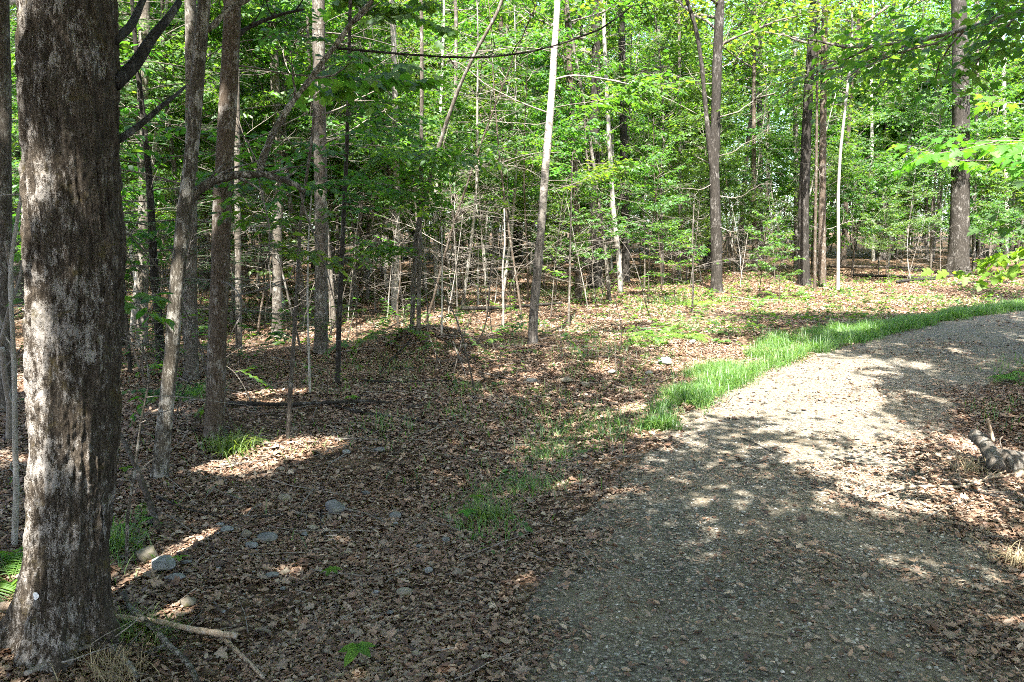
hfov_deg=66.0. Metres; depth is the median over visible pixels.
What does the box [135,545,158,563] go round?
rock
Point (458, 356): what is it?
fallen branch
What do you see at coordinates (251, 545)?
rock
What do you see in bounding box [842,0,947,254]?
broadleaf tree
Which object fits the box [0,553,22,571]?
fern
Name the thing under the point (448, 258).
bare sapling
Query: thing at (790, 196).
thicket
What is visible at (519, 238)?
broadleaf tree
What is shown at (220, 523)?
rock
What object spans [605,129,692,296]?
sapling
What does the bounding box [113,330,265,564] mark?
bare sapling
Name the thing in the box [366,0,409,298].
broadleaf tree
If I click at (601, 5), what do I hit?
broadleaf tree
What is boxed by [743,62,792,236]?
broadleaf tree
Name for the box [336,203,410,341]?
undergrowth stem
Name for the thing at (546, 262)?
sapling
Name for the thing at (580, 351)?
undergrowth stem
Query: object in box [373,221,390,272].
bare sapling
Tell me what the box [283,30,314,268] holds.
broadleaf tree
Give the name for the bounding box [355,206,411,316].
bare sapling
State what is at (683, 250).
broadleaf tree
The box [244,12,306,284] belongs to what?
broadleaf tree
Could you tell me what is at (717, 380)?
grass
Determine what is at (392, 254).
bare sapling
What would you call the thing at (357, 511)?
fallen branch
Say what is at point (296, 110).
sapling
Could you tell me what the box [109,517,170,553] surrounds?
grass tuft
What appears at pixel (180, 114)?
sapling
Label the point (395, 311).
undergrowth stem
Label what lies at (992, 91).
broadleaf tree
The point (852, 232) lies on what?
bare sapling
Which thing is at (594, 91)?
broadleaf tree
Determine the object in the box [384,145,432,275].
sapling
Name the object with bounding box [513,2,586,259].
broadleaf tree
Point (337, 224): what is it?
sapling
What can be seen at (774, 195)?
sapling
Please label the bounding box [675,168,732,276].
sapling
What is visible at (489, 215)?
sapling
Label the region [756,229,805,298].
sapling
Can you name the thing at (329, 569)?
seedling
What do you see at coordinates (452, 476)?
fallen branch
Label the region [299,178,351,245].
sapling
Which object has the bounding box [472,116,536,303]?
bare sapling
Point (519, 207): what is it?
sapling
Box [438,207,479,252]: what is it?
sapling
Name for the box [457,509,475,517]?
seedling
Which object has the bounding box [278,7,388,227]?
sapling
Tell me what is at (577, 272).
broadleaf tree
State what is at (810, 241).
sapling
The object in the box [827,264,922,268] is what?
fallen log
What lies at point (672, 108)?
sapling
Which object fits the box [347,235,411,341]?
undergrowth stem
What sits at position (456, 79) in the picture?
broadleaf tree
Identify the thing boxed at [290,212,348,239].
sapling
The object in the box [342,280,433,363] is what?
undergrowth stem
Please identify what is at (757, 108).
broadleaf tree
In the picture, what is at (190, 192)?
broadleaf tree
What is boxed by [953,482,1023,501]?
fallen branch
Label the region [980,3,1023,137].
broadleaf tree
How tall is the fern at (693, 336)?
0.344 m
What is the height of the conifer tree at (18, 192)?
7.154 m
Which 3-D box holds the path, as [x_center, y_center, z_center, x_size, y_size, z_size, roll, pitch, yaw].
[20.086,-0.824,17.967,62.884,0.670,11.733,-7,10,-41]
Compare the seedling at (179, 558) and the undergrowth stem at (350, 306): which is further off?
the undergrowth stem at (350, 306)
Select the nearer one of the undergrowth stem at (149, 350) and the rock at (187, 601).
the rock at (187, 601)
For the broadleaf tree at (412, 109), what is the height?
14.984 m
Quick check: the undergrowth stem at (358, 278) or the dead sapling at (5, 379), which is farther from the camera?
the undergrowth stem at (358, 278)
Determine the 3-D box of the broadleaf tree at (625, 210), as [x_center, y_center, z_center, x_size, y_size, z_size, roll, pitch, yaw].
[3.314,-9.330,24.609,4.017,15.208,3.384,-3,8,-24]
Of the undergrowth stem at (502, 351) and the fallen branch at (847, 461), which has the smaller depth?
the fallen branch at (847, 461)
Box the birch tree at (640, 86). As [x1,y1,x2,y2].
[412,0,699,343]
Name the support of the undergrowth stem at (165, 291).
on the ground at (862, 255)
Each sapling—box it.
[0,192,175,545]
[0,241,23,439]
[10,0,308,339]
[10,0,308,339]
[10,17,21,185]
[10,26,19,209]
[11,0,215,284]
[12,41,175,262]
[12,107,21,208]
[12,114,133,287]
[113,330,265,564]
[118,0,242,203]
[120,41,215,255]
[121,18,208,291]
[122,150,173,285]
[122,186,173,350]
[124,117,173,282]
[124,176,160,302]
[125,0,311,259]
[125,194,170,268]
[131,163,234,294]
[134,0,344,323]
[153,99,263,266]
[155,85,407,439]
[158,13,372,304]
[165,218,210,270]
[166,0,332,300]
[176,0,434,328]
[177,0,334,312]
[198,197,251,278]
[201,59,330,346]
[205,0,383,323]
[205,57,336,333]
[206,0,403,301]
[209,158,270,274]
[211,156,285,266]
[230,183,314,327]
[231,75,306,298]
[233,190,266,271]
[241,159,338,279]
[250,190,325,393]
[269,14,416,277]
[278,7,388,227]
[283,103,375,334]
[283,198,314,281]
[289,3,427,306]
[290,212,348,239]
[292,10,412,300]
[298,31,433,289]
[299,154,365,238]
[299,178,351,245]
[309,35,430,282]
[327,25,459,305]
[327,29,390,284]
[327,128,405,309]
[328,62,414,281]
[329,27,400,260]
[331,212,359,269]
[333,200,395,321]
[335,6,489,291]
[335,218,365,233]
[337,32,472,267]
[339,208,383,270]
[345,215,455,334]
[349,101,445,267]
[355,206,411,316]
[361,163,451,297]
[366,166,424,317]
[371,0,577,322]
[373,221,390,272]
[375,0,564,306]
[375,198,403,269]
[375,244,448,328]
[378,111,475,255]
[381,0,525,263]
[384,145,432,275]
[386,197,430,272]
[404,0,514,288]
[410,90,520,305]
[412,136,473,312]
[413,66,537,288]
[416,122,496,328]
[423,249,480,303]
[424,0,595,296]
[424,72,464,271]
[425,214,473,293]
[427,2,562,280]
[428,206,491,319]
[429,111,511,240]
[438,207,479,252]
[447,0,573,319]
[449,151,515,318]
[450,173,502,274]
[450,203,498,294]
[460,87,503,253]
[461,207,534,325]
[464,159,530,230]
[466,215,525,302]
[471,29,577,303]
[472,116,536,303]
[485,20,589,273]
[488,85,592,289]
[497,0,661,303]
[513,183,564,246]
[514,196,537,271]
[521,152,621,325]
[527,199,565,277]
[528,83,572,259]
[529,225,568,287]
[530,3,657,283]
[531,165,597,301]
[532,179,578,317]
[534,79,620,257]
[540,60,614,226]
[549,196,612,310]
[551,170,630,306]
[552,165,607,273]
[558,188,614,289]
[563,87,632,259]
[579,0,677,268]
[579,76,639,268]
[584,147,624,264]
[585,180,640,302]
[586,190,650,249]
[588,80,645,207]
[598,0,745,283]
[602,7,698,213]
[602,91,696,288]
[602,176,650,275]
[605,126,669,273]
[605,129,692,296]
[613,128,671,270]
[615,11,743,262]
[617,194,652,252]
[619,66,697,289]
[630,173,679,275]
[632,97,691,250]
[639,220,707,304]
[647,208,687,271]
[649,153,709,282]
[650,146,709,279]
[652,174,710,284]
[663,164,705,253]
[664,29,744,186]
[670,87,745,245]
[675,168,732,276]
[678,192,746,312]
[681,82,770,270]
[684,175,708,287]
[692,130,772,272]
[707,55,802,269]
[722,202,760,278]
[729,175,785,269]
[730,223,757,285]
[740,29,885,252]
[740,143,793,240]
[744,210,786,296]
[750,184,788,282]
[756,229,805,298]
[760,210,795,275]
[771,108,870,268]
[780,8,922,234]
[780,36,897,245]
[784,144,847,275]
[809,209,834,254]
[817,148,906,277]
[826,184,870,245]
[833,84,922,239]
[833,165,873,277]
[834,37,972,265]
[834,126,877,248]
[848,127,917,231]
[853,130,927,265]
[854,186,922,281]
[855,155,907,274]
[865,182,923,258]
[870,151,946,278]
[873,180,906,273]
[874,84,943,255]
[876,0,1021,261]
[878,211,920,267]
[880,15,1003,269]
[889,221,940,278]
[928,203,955,270]
[936,59,1023,266]
[939,161,1014,268]
[947,57,1023,252]
[968,183,1023,277]
[970,136,1023,263]
[984,145,1023,273]
[998,176,1022,250]
[1001,137,1023,194]
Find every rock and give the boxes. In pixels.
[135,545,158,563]
[151,555,175,570]
[164,573,185,579]
[179,596,195,607]
[182,560,191,563]
[214,522,224,526]
[220,526,233,531]
[240,530,251,537]
[245,542,257,548]
[257,532,277,541]
[265,572,278,577]
[278,494,291,500]
[280,568,289,574]
[307,525,315,529]
[325,499,344,512]
[342,449,350,453]
[373,447,384,451]
[389,511,400,518]
[396,587,412,595]
[424,567,432,572]
[442,536,449,541]
[526,378,536,381]
[560,377,571,381]
[580,382,589,386]
[658,357,672,364]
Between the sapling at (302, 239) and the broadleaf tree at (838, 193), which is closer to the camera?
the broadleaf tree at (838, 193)
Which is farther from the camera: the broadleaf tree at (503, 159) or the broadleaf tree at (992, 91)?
the broadleaf tree at (992, 91)
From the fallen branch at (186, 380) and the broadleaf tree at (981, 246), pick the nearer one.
the fallen branch at (186, 380)
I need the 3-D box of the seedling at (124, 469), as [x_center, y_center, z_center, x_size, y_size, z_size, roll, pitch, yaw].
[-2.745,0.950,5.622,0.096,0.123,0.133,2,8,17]
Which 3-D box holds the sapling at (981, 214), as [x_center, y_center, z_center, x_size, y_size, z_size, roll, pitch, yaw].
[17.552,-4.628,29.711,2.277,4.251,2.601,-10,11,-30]
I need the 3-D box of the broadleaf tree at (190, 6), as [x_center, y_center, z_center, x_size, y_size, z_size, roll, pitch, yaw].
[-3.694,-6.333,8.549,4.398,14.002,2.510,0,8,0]
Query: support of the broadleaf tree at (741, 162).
on the ground at (862, 255)
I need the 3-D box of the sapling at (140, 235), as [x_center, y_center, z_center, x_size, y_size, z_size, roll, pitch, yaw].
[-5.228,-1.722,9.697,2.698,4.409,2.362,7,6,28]
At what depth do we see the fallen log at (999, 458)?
6.00 m
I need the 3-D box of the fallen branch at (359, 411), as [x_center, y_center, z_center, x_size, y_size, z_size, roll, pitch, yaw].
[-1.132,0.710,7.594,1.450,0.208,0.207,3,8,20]
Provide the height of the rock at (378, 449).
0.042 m
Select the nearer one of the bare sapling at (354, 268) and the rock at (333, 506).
the rock at (333, 506)
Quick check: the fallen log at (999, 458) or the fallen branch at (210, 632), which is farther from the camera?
the fallen log at (999, 458)
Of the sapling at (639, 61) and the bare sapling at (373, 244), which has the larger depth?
the sapling at (639, 61)
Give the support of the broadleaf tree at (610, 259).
on the ground at (862, 255)
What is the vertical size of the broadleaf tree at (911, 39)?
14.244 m
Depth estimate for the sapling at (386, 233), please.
20.37 m
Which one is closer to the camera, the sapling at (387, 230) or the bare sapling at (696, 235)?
the bare sapling at (696, 235)
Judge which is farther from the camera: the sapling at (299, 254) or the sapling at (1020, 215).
the sapling at (1020, 215)
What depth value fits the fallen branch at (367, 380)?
9.10 m
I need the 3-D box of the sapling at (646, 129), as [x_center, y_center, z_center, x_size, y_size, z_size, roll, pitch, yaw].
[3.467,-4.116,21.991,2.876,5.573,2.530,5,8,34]
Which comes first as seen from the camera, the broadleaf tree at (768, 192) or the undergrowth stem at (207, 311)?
the undergrowth stem at (207, 311)
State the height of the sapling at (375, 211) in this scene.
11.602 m
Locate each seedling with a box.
[119,466,132,476]
[169,555,187,571]
[320,566,341,581]
[338,641,375,666]
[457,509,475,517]
[468,494,484,507]
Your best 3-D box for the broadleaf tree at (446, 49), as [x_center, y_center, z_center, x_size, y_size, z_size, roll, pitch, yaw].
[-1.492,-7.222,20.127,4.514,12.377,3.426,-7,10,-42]
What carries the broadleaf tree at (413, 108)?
on the ground at (862, 255)
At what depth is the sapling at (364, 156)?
16.87 m
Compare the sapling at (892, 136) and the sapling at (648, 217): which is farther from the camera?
the sapling at (892, 136)
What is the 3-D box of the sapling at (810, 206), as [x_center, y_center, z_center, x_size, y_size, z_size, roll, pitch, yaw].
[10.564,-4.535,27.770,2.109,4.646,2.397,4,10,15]
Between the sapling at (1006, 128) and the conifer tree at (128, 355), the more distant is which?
the sapling at (1006, 128)
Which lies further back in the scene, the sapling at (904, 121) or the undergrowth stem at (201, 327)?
the sapling at (904, 121)
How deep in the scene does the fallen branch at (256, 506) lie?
5.28 m
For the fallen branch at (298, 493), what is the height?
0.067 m
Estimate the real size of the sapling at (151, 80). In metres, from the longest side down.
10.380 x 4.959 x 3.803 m
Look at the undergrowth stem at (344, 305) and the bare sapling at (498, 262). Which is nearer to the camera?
the undergrowth stem at (344, 305)
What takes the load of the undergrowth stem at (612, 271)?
on the ground at (862, 255)
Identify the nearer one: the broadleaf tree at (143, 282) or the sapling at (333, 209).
the broadleaf tree at (143, 282)
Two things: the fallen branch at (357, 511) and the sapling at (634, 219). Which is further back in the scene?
the sapling at (634, 219)
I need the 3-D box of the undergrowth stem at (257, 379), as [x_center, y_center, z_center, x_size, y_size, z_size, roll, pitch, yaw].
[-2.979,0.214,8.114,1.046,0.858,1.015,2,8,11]
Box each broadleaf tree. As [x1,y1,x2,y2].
[0,0,12,412]
[0,0,185,675]
[10,0,126,303]
[10,0,215,349]
[10,6,16,282]
[11,0,362,380]
[119,2,210,290]
[150,0,633,480]
[180,0,501,354]
[202,0,447,440]
[206,12,311,295]
[211,15,291,268]
[234,70,242,348]
[240,0,368,336]
[241,0,439,382]
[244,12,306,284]
[244,17,332,280]
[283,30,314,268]
[298,0,483,309]
[327,0,412,274]
[340,3,434,266]
[345,0,462,272]
[364,0,448,264]
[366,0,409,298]
[381,0,542,267]
[395,0,517,295]
[396,0,447,256]
[401,1,463,261]
[406,0,588,277]
[409,0,503,329]
[416,0,423,334]
[423,0,532,270]
[438,0,590,261]
[451,0,509,299]
[467,2,545,228]
[469,0,583,288]
[475,0,565,266]
[481,0,662,288]
[499,0,665,300]
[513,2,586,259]
[514,0,653,298]
[517,0,671,265]
[522,0,583,266]
[548,0,684,291]
[565,0,650,270]
[580,0,692,281]
[583,1,661,145]
[589,2,694,261]
[608,0,805,268]
[629,0,740,254]
[629,1,710,251]
[633,0,852,292]
[637,0,714,278]
[640,0,683,260]
[645,0,744,201]
[665,0,771,227]
[676,0,820,265]
[682,0,850,270]
[722,1,798,244]
[722,24,780,249]
[724,2,809,254]
[725,96,764,226]
[726,0,944,285]
[734,0,790,258]
[736,0,1023,128]
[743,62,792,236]
[745,2,894,285]
[753,0,887,289]
[760,0,834,269]
[765,1,844,158]
[770,0,847,240]
[779,0,925,264]
[783,49,814,247]
[787,0,926,290]
[789,3,869,248]
[813,0,973,259]
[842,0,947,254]
[845,81,900,255]
[855,0,874,260]
[855,3,901,251]
[883,94,1023,291]
[886,0,971,250]
[898,1,928,260]
[901,0,1001,275]
[909,0,973,242]
[930,0,1019,270]
[930,2,1023,251]
[932,0,1023,257]
[945,4,1023,203]
[971,0,1023,265]
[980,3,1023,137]
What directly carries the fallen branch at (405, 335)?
on the ground at (862, 255)
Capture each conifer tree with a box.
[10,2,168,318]
[10,5,268,345]
[12,0,347,369]
[122,195,237,374]
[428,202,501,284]
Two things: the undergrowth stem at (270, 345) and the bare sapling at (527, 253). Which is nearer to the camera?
the undergrowth stem at (270, 345)
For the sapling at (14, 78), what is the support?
on the ground at (862, 255)
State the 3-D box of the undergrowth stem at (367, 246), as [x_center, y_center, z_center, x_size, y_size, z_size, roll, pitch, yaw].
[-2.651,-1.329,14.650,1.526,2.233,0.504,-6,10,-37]
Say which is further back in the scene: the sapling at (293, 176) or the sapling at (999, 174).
the sapling at (999, 174)
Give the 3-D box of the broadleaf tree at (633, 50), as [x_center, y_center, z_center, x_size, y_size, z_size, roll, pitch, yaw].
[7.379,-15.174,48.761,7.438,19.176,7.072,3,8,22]
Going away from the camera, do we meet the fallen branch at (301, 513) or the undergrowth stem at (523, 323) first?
the fallen branch at (301, 513)
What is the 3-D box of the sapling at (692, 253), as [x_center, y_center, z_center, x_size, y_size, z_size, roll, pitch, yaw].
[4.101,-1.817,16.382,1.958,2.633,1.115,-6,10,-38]
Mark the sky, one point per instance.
(506, 0)
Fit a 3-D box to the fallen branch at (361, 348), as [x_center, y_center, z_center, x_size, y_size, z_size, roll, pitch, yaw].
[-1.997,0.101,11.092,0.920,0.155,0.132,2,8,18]
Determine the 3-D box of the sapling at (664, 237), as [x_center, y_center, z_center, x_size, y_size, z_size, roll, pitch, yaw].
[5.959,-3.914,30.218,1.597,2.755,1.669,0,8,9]
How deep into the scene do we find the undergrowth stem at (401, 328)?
10.77 m
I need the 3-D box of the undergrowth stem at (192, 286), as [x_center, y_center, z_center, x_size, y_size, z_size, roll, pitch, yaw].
[-2.864,-0.185,7.221,1.132,1.922,0.893,2,8,11]
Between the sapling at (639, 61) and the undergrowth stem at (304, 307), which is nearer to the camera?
the undergrowth stem at (304, 307)
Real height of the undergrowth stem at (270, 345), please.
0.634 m
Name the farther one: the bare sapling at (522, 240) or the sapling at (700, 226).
the bare sapling at (522, 240)
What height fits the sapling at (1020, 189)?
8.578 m
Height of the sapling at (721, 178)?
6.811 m
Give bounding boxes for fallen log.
[370,310,416,312]
[458,302,561,310]
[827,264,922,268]
[853,274,953,277]
[895,278,935,282]
[968,418,1023,472]
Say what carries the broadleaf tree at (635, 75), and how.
on the ground at (862, 255)
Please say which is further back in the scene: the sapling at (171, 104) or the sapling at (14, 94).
the sapling at (171, 104)
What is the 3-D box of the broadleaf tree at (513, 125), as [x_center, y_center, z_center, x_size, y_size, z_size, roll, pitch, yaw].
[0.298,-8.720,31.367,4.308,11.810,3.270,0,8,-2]
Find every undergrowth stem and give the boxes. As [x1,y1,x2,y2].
[8,148,206,374]
[9,208,158,406]
[121,361,226,428]
[122,310,186,369]
[124,209,225,413]
[124,214,251,363]
[124,337,204,385]
[125,347,257,422]
[128,324,301,421]
[129,315,166,349]
[134,218,209,352]
[135,231,239,364]
[138,334,205,373]
[141,208,211,386]
[151,315,276,401]
[182,309,207,340]
[197,212,256,308]
[197,243,247,302]
[197,276,233,327]
[226,326,281,372]
[228,283,314,368]
[245,270,288,343]
[271,292,314,327]
[297,293,355,353]
[309,230,350,302]
[311,273,362,353]
[322,306,405,360]
[326,244,417,397]
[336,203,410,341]
[341,198,474,389]
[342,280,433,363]
[343,209,406,294]
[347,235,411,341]
[347,286,450,356]
[355,295,422,348]
[375,234,427,320]
[380,291,423,331]
[399,284,450,327]
[400,205,443,358]
[403,241,473,346]
[408,306,487,366]
[410,286,475,334]
[435,272,481,377]
[445,287,528,355]
[452,253,528,378]
[458,240,516,331]
[464,240,510,344]
[464,325,542,374]
[474,196,523,343]
[486,283,527,323]
[501,219,564,322]
[512,295,568,335]
[521,295,595,358]
[586,203,655,326]
[596,265,626,354]
[596,294,647,378]
[600,305,658,351]
[604,262,642,325]
[641,265,680,329]
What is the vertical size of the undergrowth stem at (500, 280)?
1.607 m
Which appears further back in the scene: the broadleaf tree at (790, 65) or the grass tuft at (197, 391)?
the broadleaf tree at (790, 65)
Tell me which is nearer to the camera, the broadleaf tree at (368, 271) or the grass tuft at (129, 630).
the grass tuft at (129, 630)
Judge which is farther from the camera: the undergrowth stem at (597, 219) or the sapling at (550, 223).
the sapling at (550, 223)
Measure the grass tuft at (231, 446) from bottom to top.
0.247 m
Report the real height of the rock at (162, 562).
0.078 m
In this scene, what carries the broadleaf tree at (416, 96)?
on the ground at (862, 255)
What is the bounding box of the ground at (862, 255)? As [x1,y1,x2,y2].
[0,231,1023,681]
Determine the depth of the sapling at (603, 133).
33.64 m
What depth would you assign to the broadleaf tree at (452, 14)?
27.97 m
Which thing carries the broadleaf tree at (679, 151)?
on the ground at (862, 255)
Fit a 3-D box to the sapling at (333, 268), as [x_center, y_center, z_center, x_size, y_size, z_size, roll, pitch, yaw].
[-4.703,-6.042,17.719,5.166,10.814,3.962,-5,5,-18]
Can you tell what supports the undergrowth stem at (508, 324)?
on the ground at (862, 255)
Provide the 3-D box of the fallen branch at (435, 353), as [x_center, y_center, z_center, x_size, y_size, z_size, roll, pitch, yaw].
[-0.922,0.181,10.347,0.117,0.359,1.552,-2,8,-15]
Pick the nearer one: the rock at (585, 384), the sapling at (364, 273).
the rock at (585, 384)
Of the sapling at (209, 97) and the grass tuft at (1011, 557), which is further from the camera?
the sapling at (209, 97)
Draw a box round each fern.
[0,546,22,601]
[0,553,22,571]
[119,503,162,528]
[620,334,653,347]
[630,326,676,345]
[650,319,675,327]
[661,324,692,332]
[662,332,712,341]
[667,295,690,304]
[679,299,722,306]
[748,296,769,305]
[762,291,794,300]
[790,287,811,295]
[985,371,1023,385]
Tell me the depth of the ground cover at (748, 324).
17.12 m
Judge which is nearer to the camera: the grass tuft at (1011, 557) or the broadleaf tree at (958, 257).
the grass tuft at (1011, 557)
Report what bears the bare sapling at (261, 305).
on the ground at (862, 255)
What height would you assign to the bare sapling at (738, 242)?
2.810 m
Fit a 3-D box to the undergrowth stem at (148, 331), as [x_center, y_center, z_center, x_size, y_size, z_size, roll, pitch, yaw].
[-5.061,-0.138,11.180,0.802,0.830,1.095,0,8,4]
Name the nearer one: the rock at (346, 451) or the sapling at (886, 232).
the rock at (346, 451)
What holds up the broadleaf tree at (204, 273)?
on the ground at (862, 255)
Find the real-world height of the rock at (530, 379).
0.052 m
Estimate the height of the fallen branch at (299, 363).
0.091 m
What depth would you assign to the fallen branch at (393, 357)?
10.53 m
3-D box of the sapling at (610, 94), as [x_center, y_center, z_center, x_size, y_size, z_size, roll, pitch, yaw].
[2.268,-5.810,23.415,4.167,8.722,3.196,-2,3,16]
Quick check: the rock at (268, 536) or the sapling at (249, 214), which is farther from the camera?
the sapling at (249, 214)
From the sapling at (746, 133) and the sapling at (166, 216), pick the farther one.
the sapling at (746, 133)
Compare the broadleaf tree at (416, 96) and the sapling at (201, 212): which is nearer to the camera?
the sapling at (201, 212)
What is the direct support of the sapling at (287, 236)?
on the ground at (862, 255)
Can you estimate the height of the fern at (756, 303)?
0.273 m
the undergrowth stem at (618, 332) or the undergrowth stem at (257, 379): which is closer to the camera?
the undergrowth stem at (257, 379)
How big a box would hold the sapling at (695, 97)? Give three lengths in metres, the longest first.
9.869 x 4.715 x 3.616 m
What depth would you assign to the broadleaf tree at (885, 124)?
36.81 m
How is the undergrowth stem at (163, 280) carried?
on the ground at (862, 255)
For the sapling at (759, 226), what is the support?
on the ground at (862, 255)
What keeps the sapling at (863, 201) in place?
on the ground at (862, 255)
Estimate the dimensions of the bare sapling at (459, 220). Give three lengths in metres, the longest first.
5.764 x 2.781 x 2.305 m
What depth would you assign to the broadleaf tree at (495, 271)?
26.45 m
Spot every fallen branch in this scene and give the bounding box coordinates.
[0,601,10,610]
[24,604,152,675]
[96,639,232,676]
[110,644,139,679]
[115,614,237,638]
[120,432,212,531]
[122,590,200,681]
[156,495,224,517]
[172,406,244,431]
[177,369,202,384]
[220,444,296,466]
[222,637,265,679]
[225,387,391,405]
[230,626,244,631]
[245,499,269,516]
[253,503,321,517]
[273,357,325,371]
[273,488,313,506]
[294,482,320,522]
[299,411,349,426]
[334,402,452,426]
[335,436,389,444]
[341,345,383,351]
[345,507,412,529]
[359,422,445,438]
[360,602,383,613]
[361,379,455,382]
[378,341,408,374]
[382,334,428,345]
[383,328,439,345]
[383,433,461,454]
[391,360,431,368]
[407,379,455,407]
[408,454,496,489]
[422,648,457,662]
[428,335,447,374]
[435,334,481,364]
[438,341,481,375]
[440,331,484,337]
[444,578,478,618]
[448,342,508,365]
[479,366,525,381]
[540,345,597,351]
[579,355,638,360]
[731,296,779,300]
[740,437,774,452]
[829,457,866,464]
[874,443,1008,497]
[924,499,961,518]
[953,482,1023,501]
[957,279,1013,284]
[1010,468,1023,477]
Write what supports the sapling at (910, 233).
on the ground at (862, 255)
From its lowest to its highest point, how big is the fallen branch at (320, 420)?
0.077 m
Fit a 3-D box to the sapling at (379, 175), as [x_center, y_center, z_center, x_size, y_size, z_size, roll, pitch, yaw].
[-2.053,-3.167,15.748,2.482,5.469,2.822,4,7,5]
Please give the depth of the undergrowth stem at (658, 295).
14.01 m
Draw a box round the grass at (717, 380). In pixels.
[9,286,1023,584]
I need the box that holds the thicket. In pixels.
[10,0,1023,265]
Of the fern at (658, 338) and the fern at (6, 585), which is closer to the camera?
the fern at (6, 585)
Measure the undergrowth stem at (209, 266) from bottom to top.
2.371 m
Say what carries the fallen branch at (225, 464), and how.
on the ground at (862, 255)
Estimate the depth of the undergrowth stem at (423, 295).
10.73 m
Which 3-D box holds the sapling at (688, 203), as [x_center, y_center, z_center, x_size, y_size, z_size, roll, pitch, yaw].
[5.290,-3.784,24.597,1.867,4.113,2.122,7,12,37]
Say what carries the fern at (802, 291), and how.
on the ground at (862, 255)
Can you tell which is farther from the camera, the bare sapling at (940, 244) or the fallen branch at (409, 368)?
the bare sapling at (940, 244)
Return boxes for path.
[497,310,1023,681]
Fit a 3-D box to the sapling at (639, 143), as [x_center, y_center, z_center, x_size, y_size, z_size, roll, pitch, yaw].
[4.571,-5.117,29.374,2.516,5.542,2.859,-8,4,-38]
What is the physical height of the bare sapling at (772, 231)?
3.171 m
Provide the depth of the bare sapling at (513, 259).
15.17 m
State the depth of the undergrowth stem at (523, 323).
12.51 m
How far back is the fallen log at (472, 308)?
16.78 m
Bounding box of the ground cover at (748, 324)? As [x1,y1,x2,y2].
[4,264,1023,553]
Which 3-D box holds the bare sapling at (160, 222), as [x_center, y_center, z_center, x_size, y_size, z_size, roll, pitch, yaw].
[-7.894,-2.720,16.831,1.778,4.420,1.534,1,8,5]
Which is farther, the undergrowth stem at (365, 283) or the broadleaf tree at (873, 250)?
the broadleaf tree at (873, 250)
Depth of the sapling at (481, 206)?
28.21 m
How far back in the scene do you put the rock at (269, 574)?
4.39 m
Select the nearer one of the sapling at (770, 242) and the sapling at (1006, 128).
the sapling at (770, 242)
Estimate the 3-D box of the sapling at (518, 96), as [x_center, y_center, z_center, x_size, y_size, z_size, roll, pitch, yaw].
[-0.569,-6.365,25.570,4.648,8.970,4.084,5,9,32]
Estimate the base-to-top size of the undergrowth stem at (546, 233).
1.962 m
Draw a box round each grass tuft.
[49,629,165,681]
[88,598,210,658]
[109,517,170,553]
[154,377,229,401]
[193,417,268,459]
[438,491,526,526]
[933,453,1004,475]
[973,539,1023,568]
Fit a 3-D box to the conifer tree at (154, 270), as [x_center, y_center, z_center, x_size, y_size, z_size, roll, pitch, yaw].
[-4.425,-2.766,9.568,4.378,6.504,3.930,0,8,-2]
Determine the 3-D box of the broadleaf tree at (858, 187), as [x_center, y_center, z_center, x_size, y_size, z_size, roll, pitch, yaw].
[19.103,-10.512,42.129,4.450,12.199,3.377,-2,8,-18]
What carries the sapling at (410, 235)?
on the ground at (862, 255)
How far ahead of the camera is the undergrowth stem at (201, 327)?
11.69 m
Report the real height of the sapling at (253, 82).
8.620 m
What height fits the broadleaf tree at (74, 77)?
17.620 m
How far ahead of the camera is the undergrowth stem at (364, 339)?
10.51 m
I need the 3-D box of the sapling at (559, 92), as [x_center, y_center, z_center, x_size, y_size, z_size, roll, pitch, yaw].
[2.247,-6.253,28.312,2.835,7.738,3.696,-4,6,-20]
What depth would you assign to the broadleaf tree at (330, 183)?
8.12 m
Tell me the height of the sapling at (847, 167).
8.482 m
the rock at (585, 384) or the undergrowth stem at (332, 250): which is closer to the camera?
the rock at (585, 384)
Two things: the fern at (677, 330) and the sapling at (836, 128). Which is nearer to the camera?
the fern at (677, 330)
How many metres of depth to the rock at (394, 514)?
5.45 m
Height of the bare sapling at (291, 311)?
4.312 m
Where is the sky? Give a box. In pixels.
[16,0,1023,231]
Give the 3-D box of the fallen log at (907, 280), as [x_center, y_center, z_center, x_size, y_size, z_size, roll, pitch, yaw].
[12.180,-1.863,24.173,2.012,0.129,0.573,-5,9,-31]
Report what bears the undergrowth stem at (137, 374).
on the ground at (862, 255)
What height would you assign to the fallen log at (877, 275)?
0.165 m
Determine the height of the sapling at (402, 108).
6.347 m
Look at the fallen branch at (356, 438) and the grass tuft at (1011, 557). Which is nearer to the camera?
the grass tuft at (1011, 557)
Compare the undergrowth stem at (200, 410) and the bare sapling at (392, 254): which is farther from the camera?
the bare sapling at (392, 254)
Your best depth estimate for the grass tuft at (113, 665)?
3.36 m
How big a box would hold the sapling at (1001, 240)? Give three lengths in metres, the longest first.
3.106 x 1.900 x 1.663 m
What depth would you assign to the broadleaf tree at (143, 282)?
11.63 m
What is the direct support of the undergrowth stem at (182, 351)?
on the ground at (862, 255)

